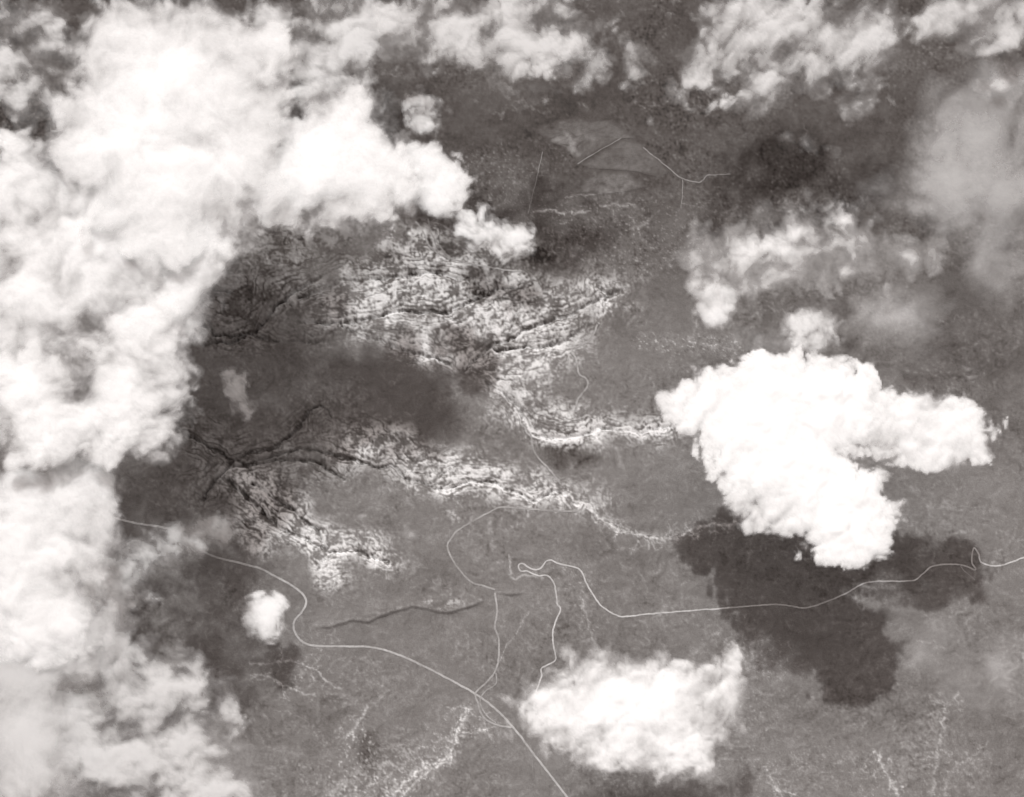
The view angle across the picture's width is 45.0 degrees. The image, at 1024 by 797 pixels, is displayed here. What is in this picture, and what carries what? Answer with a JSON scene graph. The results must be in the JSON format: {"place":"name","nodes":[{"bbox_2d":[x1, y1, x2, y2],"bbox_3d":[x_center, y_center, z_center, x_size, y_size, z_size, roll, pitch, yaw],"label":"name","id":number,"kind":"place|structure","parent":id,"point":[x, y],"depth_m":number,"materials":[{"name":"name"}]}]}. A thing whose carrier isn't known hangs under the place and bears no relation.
{"place":"outdoors","nodes":[
{"label":"outdoors","id":0,"kind":"place"},
{"bbox_2d":[0,12,63,125],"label":"cloud","id":1,"kind":"structure","parent":0,"point":[18,99],"depth_m":357.49,"materials":[{"name":"white"}]},
{"bbox_2d":[0,604,99,790],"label":"cloud","id":2,"kind":"structure","parent":0,"point":[24,738],"depth_m":271.02,"materials":[{"name":"white"}]},
{"bbox_2d":[0,461,114,666],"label":"cloud","id":3,"kind":"structure","parent":0,"point":[38,619],"depth_m":282.49,"materials":[{"name":"white"}]},
{"bbox_2d":[0,299,181,468],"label":"cloud","id":4,"kind":"structure","parent":0,"point":[120,407],"depth_m":293.00,"materials":[{"name":"white"}]},
{"bbox_2d":[0,130,232,365],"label":"cloud","id":5,"kind":"structure","parent":0,"point":[95,260],"depth_m":315.01,"materials":[{"name":"white"}]},
{"bbox_2d":[8,636,246,796],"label":"cloud","id":6,"kind":"structure","parent":0,"point":[76,744],"depth_m":271.12,"materials":[{"name":"white"}]},
{"bbox_2d":[87,519,227,610],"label":"cloud","id":7,"kind":"structure","parent":0,"point":[97,574],"depth_m":329.11,"materials":[{"name":"white"}]},
{"bbox_2d":[53,2,288,267],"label":"cloud","id":8,"kind":"structure","parent":0,"point":[150,109],"depth_m":329.31,"materials":[{"name":"white"}]},
{"bbox_2d":[225,371,247,411],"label":"cloud","id":9,"kind":"structure","parent":0,"point":[236,389],"depth_m":349.97,"materials":[{"name":"grey"}]},
{"bbox_2d":[247,592,285,637],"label":"cloud","id":10,"kind":"structure","parent":0,"point":[265,612],"depth_m":321.23,"materials":[{"name":"white"}]},
{"bbox_2d":[256,0,388,99],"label":"cloud","id":11,"kind":"structure","parent":0,"point":[356,36],"depth_m":386.47,"materials":[{"name":"white"}]},
{"bbox_2d":[87,511,567,796],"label":"road","id":12,"kind":"structure","parent":0,"point":[397,654],"depth_m":331.25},
{"bbox_2d":[255,86,415,226],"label":"cloud","id":13,"kind":"structure","parent":0,"point":[342,149],"depth_m":327.45,"materials":[{"name":"white"}]},
{"bbox_2d":[407,97,432,128],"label":"cloud","id":14,"kind":"structure","parent":0,"point":[428,125],"depth_m":367.67,"materials":[{"name":"white"}]},
{"bbox_2d":[386,143,470,214],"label":"cloud","id":15,"kind":"structure","parent":0,"point":[441,186],"depth_m":341.90,"materials":[{"name":"white"}]},
{"bbox_2d":[415,221,450,258],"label":"dirt track","id":16,"kind":"structure","parent":0,"point":[417,223],"depth_m":384.33,"materials":[{"name":"grey soil"}]},
{"bbox_2d":[427,219,521,271],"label":"dirt track","id":17,"kind":"structure","parent":0,"point":[469,262],"depth_m":381.62,"materials":[{"name":"grey soil"}]},
{"bbox_2d":[376,0,581,76],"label":"cloud","id":18,"kind":"structure","parent":0,"point":[459,33],"depth_m":359.41,"materials":[{"name":"white"}]},
{"bbox_2d":[479,673,496,722],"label":"dirt track","id":19,"kind":"structure","parent":0,"point":[482,695],"depth_m":325.20,"materials":[{"name":"grey soil"}]},
{"bbox_2d":[474,593,511,727],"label":"dirt road","id":20,"kind":"structure","parent":0,"point":[485,683],"depth_m":327.76,"materials":[{"name":"grey soil"}]},
{"bbox_2d":[457,208,532,253],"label":"cloud","id":21,"kind":"structure","parent":0,"point":[513,238],"depth_m":369.00,"materials":[{"name":"white"}]},
{"bbox_2d":[0,0,1023,796],"bbox_3d":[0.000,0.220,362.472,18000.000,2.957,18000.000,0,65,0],"label":"ground","id":22,"kind":"structure","parent":0,"point":[352,456],"depth_m":358.80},
{"bbox_2d":[447,504,584,589],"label":"dirt road","id":23,"kind":"structure","parent":0,"point":[455,532],"depth_m":346.02,"materials":[{"name":"grey soil"}]},
{"bbox_2d":[528,152,542,213],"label":"dirt track","id":24,"kind":"structure","parent":0,"point":[535,183],"depth_m":393.41,"materials":[{"name":"grey soil"}]},
{"bbox_2d":[523,424,560,484],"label":"dirt track","id":25,"kind":"structure","parent":0,"point":[551,471],"depth_m":353.89,"materials":[{"name":"grey soil"}]},
{"bbox_2d":[549,132,585,157],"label":"pale field","id":26,"kind":"structure","parent":0,"point":[572,141],"depth_m":400.97,"materials":[{"name":"soil"}]},
{"bbox_2d":[531,117,636,162],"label":"field","id":27,"kind":"structure","parent":0,"point":[599,134],"depth_m":402.60,"materials":[{"name":"soil"}]},
{"bbox_2d":[571,323,598,410],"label":"dirt track","id":28,"kind":"structure","parent":0,"point":[582,376],"depth_m":366.30,"materials":[{"name":"grey soil"}]},
{"bbox_2d":[577,138,620,163],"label":"dirt track","id":29,"kind":"structure","parent":0,"point":[598,150],"depth_m":399.27,"materials":[{"name":"grey soil"}]},
{"bbox_2d":[579,171,647,193],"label":"field","id":30,"kind":"structure","parent":0,"point":[606,182],"depth_m":393.76,"materials":[{"name":"soil"}]},
{"bbox_2d":[580,139,669,176],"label":"field","id":31,"kind":"structure","parent":0,"point":[626,155],"depth_m":397.65,"materials":[{"name":"soil"}]},
{"bbox_2d":[521,648,741,772],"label":"cloud","id":32,"kind":"structure","parent":0,"point":[628,710],"depth_m":292.98,"materials":[{"name":"white"}]},
{"bbox_2d":[642,147,730,182],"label":"dirt track","id":33,"kind":"structure","parent":0,"point":[681,177],"depth_m":395.25,"materials":[{"name":"grey soil"}]},
{"bbox_2d":[701,286,732,324],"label":"cloud","id":34,"kind":"structure","parent":0,"point":[713,313],"depth_m":344.89,"materials":[{"name":"white"}]},
{"bbox_2d":[518,547,1023,709],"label":"hill road","id":35,"kind":"structure","parent":0,"point":[558,605],"depth_m":337.33,"materials":[{"name":"grey soil"}]},
{"bbox_2d":[683,0,894,106],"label":"cloud","id":36,"kind":"structure","parent":0,"point":[776,26],"depth_m":372.80,"materials":[{"name":"white"}]},
{"bbox_2d":[736,219,845,263],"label":"cloud","id":37,"kind":"structure","parent":0,"point":[752,249],"depth_m":348.28,"materials":[{"name":"white"}]},
{"bbox_2d":[790,315,819,344],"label":"cloud","id":38,"kind":"structure","parent":0,"point":[801,324],"depth_m":342.34,"materials":[{"name":"white"}]},
{"bbox_2d":[657,345,999,568],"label":"cloud","id":39,"kind":"structure","parent":0,"point":[777,430],"depth_m":318.64,"materials":[{"name":"white"}]},
{"bbox_2d":[961,365,973,371],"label":"pale field","id":40,"kind":"structure","parent":0,"point":[966,368],"depth_m":366.12,"materials":[{"name":"soil"}]},
{"bbox_2d":[914,1,1023,52],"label":"cloud","id":41,"kind":"structure","parent":0,"point":[1010,34],"depth_m":360.06,"materials":[{"name":"white"}]},
{"bbox_2d":[963,374,978,380],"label":"pale field","id":42,"kind":"structure","parent":0,"point":[971,377],"depth_m":364.94,"materials":[{"name":"soil"}]}
]}

